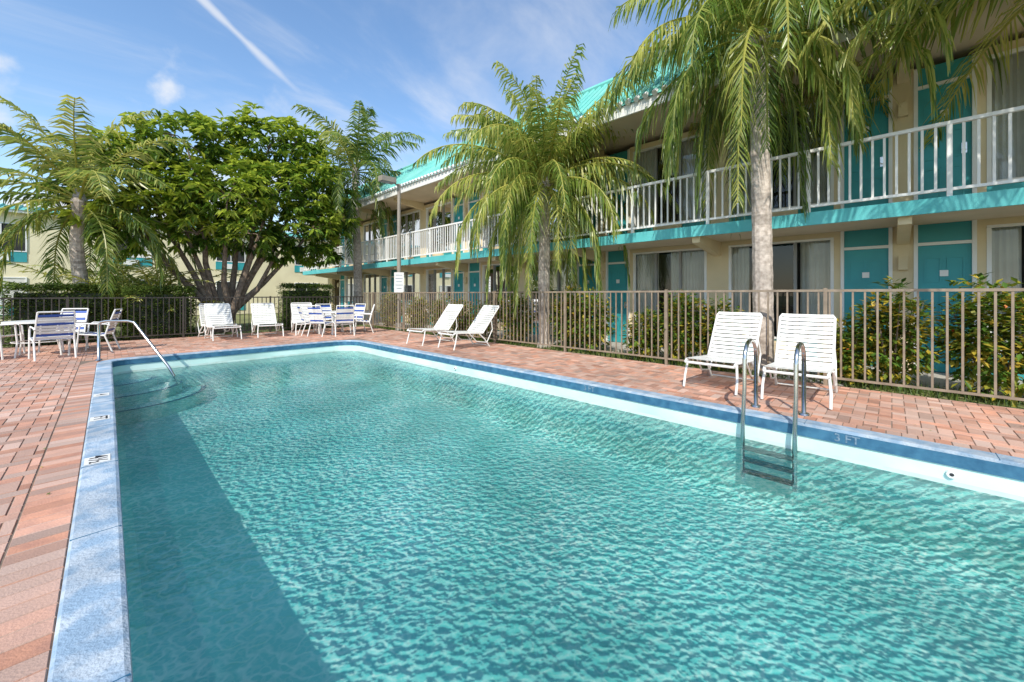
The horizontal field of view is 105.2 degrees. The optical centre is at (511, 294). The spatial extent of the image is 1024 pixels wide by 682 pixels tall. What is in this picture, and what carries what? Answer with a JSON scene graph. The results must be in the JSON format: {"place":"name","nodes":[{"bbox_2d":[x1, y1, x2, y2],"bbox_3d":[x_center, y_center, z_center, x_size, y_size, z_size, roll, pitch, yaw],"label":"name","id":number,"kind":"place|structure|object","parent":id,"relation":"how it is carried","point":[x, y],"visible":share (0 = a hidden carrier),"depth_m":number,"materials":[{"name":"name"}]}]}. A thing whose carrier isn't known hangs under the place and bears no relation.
{"place":"outdoors","nodes":[
{"label":"outdoors","id":0,"kind":"place"},
{"bbox_2d":[0,212,327,320],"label":"walls","id":1,"kind":"structure","parent":0,"point":[286,274],"depth_m":23.49,"materials":[{"name":"yellow paint"}]},
{"bbox_2d":[1,252,315,315],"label":"window panels","id":2,"kind":"object","parent":1,"relation":"attached to","point":[19,257],"visible":0.27,"depth_m":22.50,"materials":[{"name":"glass"}]},
{"bbox_2d":[0,222,317,314],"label":"window frames","id":3,"kind":"structure","parent":1,"relation":"attached to","point":[129,262],"depth_m":19.52,"materials":[{"name":"white"}]},
{"bbox_2d":[2,223,316,304],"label":"window panes","id":4,"kind":"object","parent":3,"relation":"in","point":[17,246],"visible":0.22,"depth_m":19.47,"materials":[{"name":"grey glass"}]},
{"bbox_2d":[0,203,326,241],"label":"roof","id":5,"kind":"structure","parent":1,"relation":"on","point":[22,208],"depth_m":19.64,"materials":[{"name":"white paint"}]},
{"bbox_2d":[0,0,711,232],"label":"sky","id":6,"kind":"structure","parent":0,"point":[414,62],"materials":[{"name":"blue"}]},
{"bbox_2d":[0,326,1023,681],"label":"brick paving","id":7,"kind":"structure","parent":0,"point":[46,398],"depth_m":4.27,"materials":[{"name":"red brick"}]},
{"bbox_2d":[0,333,3,359],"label":"patio chair","id":8,"kind":"object","parent":7,"relation":"on","point":[1,351],"visible":1,"depth_m":7.75,"materials":[{"name":"white plastic"}]},
{"bbox_2d":[0,324,25,353],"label":"patio chair","id":9,"kind":"object","parent":7,"relation":"on","point":[24,351],"visible":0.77,"depth_m":8.59,"materials":[{"name":"white plastic"}]},
{"bbox_2d":[1,319,76,357],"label":"patio table","id":10,"kind":"object","parent":7,"relation":"on","point":[20,322],"visible":0.63,"depth_m":8.16,"materials":[{"name":"white plastic"}]},
{"bbox_2d":[28,311,76,360],"bbox_3d":[-9.332,0.820,7.966,0.640,0.970,0.570,0,0,32],"label":"patio chair","id":11,"kind":"object","parent":7,"relation":"on","point":[66,333],"visible":1,"depth_m":7.86,"materials":[{"name":"white plastic"}]},
{"bbox_2d":[38,308,88,351],"bbox_3d":[-10.483,0.820,9.197,0.570,0.970,0.640,0,0,-16],"label":"patio chair","id":12,"kind":"object","parent":7,"relation":"on","point":[79,321],"visible":0.35,"depth_m":9.44,"materials":[{"name":"white plastic"}]},
{"bbox_2d":[76,308,122,351],"bbox_3d":[-9.431,0.820,8.973,0.640,0.970,0.570,0,0,-32],"label":"patio chair","id":13,"kind":"object","parent":7,"relation":"on","point":[111,325],"visible":0.93,"depth_m":8.94,"materials":[{"name":"white plastic"}]},
{"bbox_2d":[95,320,179,384],"bbox_3d":[-7.218,1.115,7.602,1.699,1.237,0.156,0,0,2],"label":"pool handrail","id":14,"kind":"object","parent":7,"relation":"on","point":[147,340],"visible":1,"depth_m":7.58,"materials":[{"name":"silver metal"}]},
{"bbox_2d":[0,296,362,344],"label":"metal fence","id":15,"kind":"object","parent":7,"relation":"on","point":[108,298],"visible":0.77,"depth_m":11.38,"materials":[{"name":"metal"}]},
{"bbox_2d":[197,303,237,338],"bbox_3d":[-8.986,0.790,11.952,1.189,1.015,0.692,0,0,35],"label":"lounge chair","id":16,"kind":"object","parent":7,"relation":"on","point":[202,315],"visible":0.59,"depth_m":11.96,"materials":[{"name":"white plastic"}]},
{"bbox_2d":[204,303,241,340],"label":"lounge chair","id":17,"kind":"object","parent":7,"relation":"on","point":[211,312],"visible":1,"depth_m":11.67,"materials":[{"name":"white plastic"}]},
{"bbox_2d":[251,303,283,337],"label":"lounge chair","id":18,"kind":"object","parent":7,"relation":"on","point":[262,318],"visible":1,"depth_m":12.55,"materials":[{"name":"white plastic"}]},
{"bbox_2d":[291,302,319,335],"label":"lounge chair","id":19,"kind":"object","parent":7,"relation":"on","point":[294,308],"visible":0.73,"depth_m":13.23,"materials":[{"name":"white plastic"}]},
{"bbox_2d":[296,305,320,335],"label":"patio chair","id":20,"kind":"object","parent":7,"relation":"on","point":[302,314],"visible":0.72,"depth_m":12.51,"materials":[{"name":"white plastic"}]},
{"bbox_2d":[307,305,334,336],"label":"patio chair","id":21,"kind":"object","parent":7,"relation":"on","point":[317,311],"visible":0.97,"depth_m":12.05,"materials":[{"name":"white plastic"}]},
{"bbox_2d":[315,304,336,331],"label":"patio chair","id":22,"kind":"object","parent":7,"relation":"on","point":[324,308],"visible":0.36,"depth_m":13.85,"materials":[{"name":"white plastic"}]},
{"bbox_2d":[322,311,350,334],"bbox_3d":[-5.828,0.934,13.098,1.040,0.737,1.040,0,0,44],"label":"patio table","id":23,"kind":"object","parent":7,"relation":"on","point":[324,312],"visible":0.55,"depth_m":12.88,"materials":[{"name":"white plastic"}]},
{"bbox_2d":[332,305,354,336],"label":"patio chair","id":24,"kind":"object","parent":7,"relation":"on","point":[339,316],"visible":0.97,"depth_m":12.22,"materials":[{"name":"white plastic"}]},
{"bbox_2d":[341,303,365,331],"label":"patio chair","id":25,"kind":"object","parent":7,"relation":"on","point":[358,308],"visible":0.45,"depth_m":14.11,"materials":[{"name":"white plastic"}]},
{"bbox_2d":[355,304,374,333],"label":"patio chair","id":26,"kind":"object","parent":7,"relation":"on","point":[370,314],"visible":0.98,"depth_m":13.14,"materials":[{"name":"white plastic"}]},
{"bbox_2d":[406,304,462,345],"bbox_3d":[-2.040,0.789,10.539,0.692,1.017,1.434,0,0,40],"label":"lounge chair","id":27,"kind":"object","parent":7,"relation":"on","point":[443,318],"visible":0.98,"depth_m":10.74,"materials":[{"name":"white plastic"}]},
{"bbox_2d":[438,305,498,350],"bbox_3d":[-1.047,0.790,9.716,1.434,1.015,0.692,0,0,-43],"label":"lounge chair","id":28,"kind":"object","parent":7,"relation":"on","point":[486,311],"visible":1,"depth_m":9.88,"materials":[{"name":"white plastic"}]},
{"bbox_2d":[363,288,1023,400],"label":"metal fence","id":29,"kind":"object","parent":7,"relation":"on","point":[825,291],"visible":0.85,"depth_m":6.80,"materials":[{"name":"brown metal"}]},
{"bbox_2d":[683,312,762,394],"bbox_3d":[3.094,0.788,5.690,1.314,1.020,0.692,0,0,-44],"label":"lounge chair","id":30,"kind":"object","parent":7,"relation":"on","point":[736,359],"visible":0.93,"depth_m":5.91,"materials":[{"name":"white plastic"}]},
{"bbox_2d":[740,338,809,491],"bbox_3d":[2.788,1.205,4.177,0.550,1.430,0.659,0,0,44],"label":"pool ladder","id":31,"kind":"object","parent":7,"relation":"on","point":[792,459],"visible":1,"depth_m":4.05,"materials":[{"name":"silver metal"}]},
{"bbox_2d":[760,313,837,409],"bbox_3d":[3.751,0.789,5.081,0.692,1.018,1.314,0,0,42],"label":"lounge chair","id":32,"kind":"object","parent":7,"relation":"on","point":[776,365],"visible":0.98,"depth_m":5.31,"materials":[{"name":"white plastic"}]},
{"bbox_2d":[0,313,1023,408],"bbox_3d":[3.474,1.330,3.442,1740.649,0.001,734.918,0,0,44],"label":"ground","id":33,"kind":"structure","parent":0,"point":[240,319],"depth_m":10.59,"materials":[{"name":"green plant"}]},
{"bbox_2d":[0,281,117,347],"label":"hedge","id":34,"kind":"object","parent":33,"relation":"on","point":[44,287],"visible":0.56,"depth_m":10.13,"materials":[{"name":"green plant"}]},
{"bbox_2d":[0,257,159,319],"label":"areca palm","id":35,"kind":"object","parent":33,"relation":"on","point":[89,271],"visible":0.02,"depth_m":12.21,"materials":[{"name":"green plant"}]},
{"bbox_2d":[0,94,207,298],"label":"palm tree","id":36,"kind":"object","parent":33,"relation":"on","point":[88,174],"visible":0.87,"depth_m":10.53,"materials":[{"name":"green plant"}]},
{"bbox_2d":[19,232,222,326],"bbox_3d":[-12.170,-0.430,12.452,5.028,2.898,4.522,0,0,44],"label":"areca palm","id":37,"kind":"object","parent":33,"relation":"on","point":[123,276],"visible":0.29,"depth_m":12.07,"materials":[{"name":"green plant"}]},
{"bbox_2d":[66,245,240,312],"bbox_3d":[-11.544,-0.216,12.985,4.383,2.471,4.894,0,0,44],"label":"areca palm","id":38,"kind":"object","parent":33,"relation":"on","point":[141,271],"visible":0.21,"depth_m":12.32,"materials":[{"name":"green plant"}]},
{"bbox_2d":[118,285,198,339],"bbox_3d":[-10.670,0.553,11.884,1.109,1.694,1.861,0,0,44],"label":"hedge","id":39,"kind":"object","parent":33,"relation":"on","point":[151,289],"visible":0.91,"depth_m":11.58,"materials":[{"name":"green plant"}]},
{"bbox_2d":[19,101,362,332],"bbox_3d":[-10.366,-2.823,14.066,6.356,8.501,9.337,0,0,44],"label":"shade tree","id":40,"kind":"object","parent":33,"relation":"on","point":[256,199],"visible":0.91,"depth_m":13.39,"materials":[{"name":"green plant"}]},
{"bbox_2d":[275,282,334,330],"bbox_3d":[-7.865,0.452,14.998,1.140,1.824,2.017,0,0,44],"label":"hedge","id":41,"kind":"object","parent":33,"relation":"on","point":[303,294],"visible":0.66,"depth_m":14.61,"materials":[{"name":"green plant"}]},
{"bbox_2d":[273,100,425,324],"bbox_3d":[-7.061,-3.229,17.444,7.579,9.165,6.754,0,0,44],"label":"palm tree","id":42,"kind":"object","parent":33,"relation":"on","point":[355,151],"visible":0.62,"depth_m":16.65,"materials":[{"name":"green plant"}]},
{"bbox_2d":[377,291,401,327],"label":"shrub","id":43,"kind":"object","parent":33,"relation":"on","point":[389,309],"visible":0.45,"depth_m":15.10,"materials":[{"name":"green plant"}]},
{"bbox_2d":[378,175,402,330],"bbox_3d":[-4.353,-1.440,14.160,0.300,5.520,0.880,0,0,44],"label":"lamp post","id":44,"kind":"object","parent":33,"relation":"on","point":[386,179],"visible":0.84,"depth_m":14.34,"materials":[{"name":"metal"}]},
{"bbox_2d":[394,272,403,291],"bbox_3d":[-4.124,-0.425,14.299,0.338,0.750,0.004,0,0,-16],"label":"pool rules sign","id":45,"kind":"object","parent":44,"relation":"attached to","point":[398,281],"visible":0.93,"depth_m":14.30,"materials":[{"name":"white paint"}]},
{"bbox_2d":[405,295,432,330],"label":"shrub","id":46,"kind":"object","parent":33,"relation":"on","point":[419,313],"visible":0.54,"depth_m":13.66,"materials":[{"name":"green plant"}]},
{"bbox_2d":[428,293,454,333],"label":"shrub","id":47,"kind":"object","parent":33,"relation":"on","point":[439,310],"visible":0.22,"depth_m":12.77,"materials":[{"name":"green plant"}]},
{"bbox_2d":[449,296,476,336],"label":"shrub","id":48,"kind":"object","parent":33,"relation":"on","point":[462,316],"visible":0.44,"depth_m":11.94,"materials":[{"name":"green plant"}]},
{"bbox_2d":[467,299,498,338],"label":"shrub","id":49,"kind":"object","parent":33,"relation":"on","point":[482,321],"visible":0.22,"depth_m":11.39,"materials":[{"name":"green plant"}]},
{"bbox_2d":[497,293,537,342],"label":"shrub","id":50,"kind":"object","parent":33,"relation":"on","point":[515,322],"visible":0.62,"depth_m":10.35,"materials":[{"name":"green plant"}]},
{"bbox_2d":[47,340,1023,681],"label":"swimming pool","id":51,"kind":"structure","parent":33,"relation":"in","point":[465,520],"depth_m":3.38,"materials":[{"name":"teal liquid"}]},
{"bbox_2d":[83,453,109,465],"bbox_3d":[-3.200,1.272,3.024,0.184,0.005,0.140,0,0,44],"label":"depth marker","id":52,"kind":"object","parent":51,"relation":"on","point":[97,459],"visible":1,"depth_m":3.02,"materials":[{"name":"white tile"}]},
{"bbox_2d":[90,415,109,421],"bbox_3d":[-4.239,1.272,4.032,0.180,0.005,0.140,0,0,44],"label":"depth marker","id":53,"kind":"object","parent":51,"relation":"on","point":[97,418],"visible":1,"depth_m":4.01,"materials":[{"name":"white tile"}]},
{"bbox_2d":[93,392,108,396],"bbox_3d":[-5.209,1.272,4.971,0.180,0.005,0.140,0,0,44],"label":"depth marker","id":54,"kind":"object","parent":51,"relation":"on","point":[100,394],"visible":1,"depth_m":4.97,"materials":[{"name":"white tile"}]},
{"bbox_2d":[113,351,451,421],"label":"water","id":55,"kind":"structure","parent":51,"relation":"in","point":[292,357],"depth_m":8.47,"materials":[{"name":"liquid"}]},
{"bbox_2d":[835,433,859,444],"bbox_3d":[3.111,1.346,3.638,0.180,0.073,0.001,0,0,44],"label":"depth marker","id":56,"kind":"object","parent":51,"relation":"attached to","point":[838,436],"visible":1,"depth_m":3.63,"materials":[{"name":"paint"}]},
{"bbox_2d":[412,43,679,347],"bbox_3d":[0.765,-2.061,9.787,6.083,6.826,6.167,0,0,44],"label":"palm tree","id":57,"kind":"object","parent":33,"relation":"on","point":[528,171],"visible":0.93,"depth_m":9.06,"materials":[{"name":"green plant"}]},
{"bbox_2d":[547,284,593,349],"bbox_3d":[1.432,0.578,9.326,1.294,1.644,1.041,0,0,44],"label":"shrub","id":58,"kind":"object","parent":33,"relation":"on","point":[568,318],"visible":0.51,"depth_m":9.23,"materials":[{"name":"green plant"}]},
{"bbox_2d":[567,287,620,352],"bbox_3d":[1.821,0.607,8.915,1.254,1.572,1.098,0,0,44],"label":"shrub","id":59,"kind":"object","parent":33,"relation":"on","point":[596,325],"visible":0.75,"depth_m":8.77,"materials":[{"name":"green plant"}]},
{"bbox_2d":[622,305,670,360],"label":"shrub","id":60,"kind":"object","parent":33,"relation":"on","point":[642,335],"visible":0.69,"depth_m":7.84,"materials":[{"name":"green plant"}]},
{"bbox_2d":[328,37,1023,379],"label":"walls","id":61,"kind":"structure","parent":33,"relation":"on","point":[717,272],"depth_m":8.48,"materials":[{"name":"beige paint"}]},
{"bbox_2d":[341,55,971,372],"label":"doors","id":62,"kind":"structure","parent":61,"relation":"attached to","point":[955,260],"depth_m":6.95,"materials":[{"name":"teal paint"}]},
{"bbox_2d":[337,101,966,354],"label":"door fittings","id":63,"kind":"object","parent":62,"relation":"attached to","point":[903,260],"depth_m":7.96,"materials":[{"name":"white paint"}]},
{"bbox_2d":[298,0,1023,228],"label":"roof","id":64,"kind":"structure","parent":61,"relation":"on","point":[419,184],"depth_m":8.97,"materials":[{"name":"paint"}]},
{"bbox_2d":[303,31,1023,279],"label":"balcony slab","id":65,"kind":"structure","parent":61,"relation":"attached to","point":[903,217],"depth_m":7.13,"materials":[{"name":"teal paint"}]},
{"bbox_2d":[304,105,1023,270],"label":"balcony railing","id":66,"kind":"object","parent":65,"relation":"on","point":[949,188],"visible":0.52,"depth_m":6.75,"materials":[{"name":"white metal"}]},
{"bbox_2d":[340,46,1023,374],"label":"window frames","id":67,"kind":"structure","parent":61,"relation":"attached to","point":[973,241],"depth_m":7.47,"materials":[{"name":"white metal"}]},
{"bbox_2d":[347,183,563,321],"bbox_3d":[1.728,-1.405,11.749,31.510,4.570,0.001,0,0,44],"label":"window glass","id":68,"kind":"object","parent":67,"relation":"in","point":[447,272],"visible":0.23,"depth_m":16.56,"materials":[{"name":"grey glass"}]},
{"bbox_2d":[554,52,1023,350],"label":"curtains","id":69,"kind":"object","parent":61,"relation":"attached to","point":[1006,258],"visible":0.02,"depth_m":7.82,"materials":[{"name":"fabric"}]},
{"bbox_2d":[653,289,713,365],"bbox_3d":[3.263,0.626,7.434,1.135,1.490,1.057,0,0,44],"label":"shrub","id":70,"kind":"object","parent":33,"relation":"on","point":[682,327],"visible":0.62,"depth_m":7.30,"materials":[{"name":"green plant"}]},
{"bbox_2d":[694,295,747,370],"bbox_3d":[3.745,0.674,6.982,0.999,1.342,1.001,0,0,44],"label":"shrub","id":71,"kind":"object","parent":33,"relation":"on","point":[703,330],"visible":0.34,"depth_m":6.91,"materials":[{"name":"green plant"}]},
{"bbox_2d":[595,0,1011,375],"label":"palm tree","id":72,"kind":"object","parent":33,"relation":"on","point":[748,26],"visible":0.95,"depth_m":6.33,"materials":[{"name":"green plant"}]},
{"bbox_2d":[815,314,875,385],"bbox_3d":[5.007,0.832,5.864,0.822,1.092,1.047,0,0,44],"label":"shrub","id":73,"kind":"object","parent":33,"relation":"on","point":[847,359],"visible":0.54,"depth_m":5.64,"materials":[{"name":"green plant"}]},
{"bbox_2d":[845,276,950,390],"bbox_3d":[5.370,0.546,5.519,1.106,1.630,1.065,0,0,44],"label":"shrub","id":74,"kind":"object","parent":33,"relation":"on","point":[910,345],"visible":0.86,"depth_m":5.40,"materials":[{"name":"green plant"}]},
{"bbox_2d":[775,0,1023,150],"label":"palm tree","id":75,"kind":"object","parent":33,"relation":"on","point":[949,9],"visible":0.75,"depth_m":5.46,"materials":[{"name":"green plant"}]},
{"bbox_2d":[925,272,1023,406],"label":"shrub","id":76,"kind":"object","parent":33,"relation":"on","point":[987,358],"visible":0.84,"depth_m":4.83,"materials":[{"name":"green plant"}]},
{"bbox_2d":[329,316,1023,397],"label":"walkway","id":77,"kind":"structure","parent":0,"point":[938,377],"depth_m":6.27,"materials":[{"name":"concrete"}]}
]}

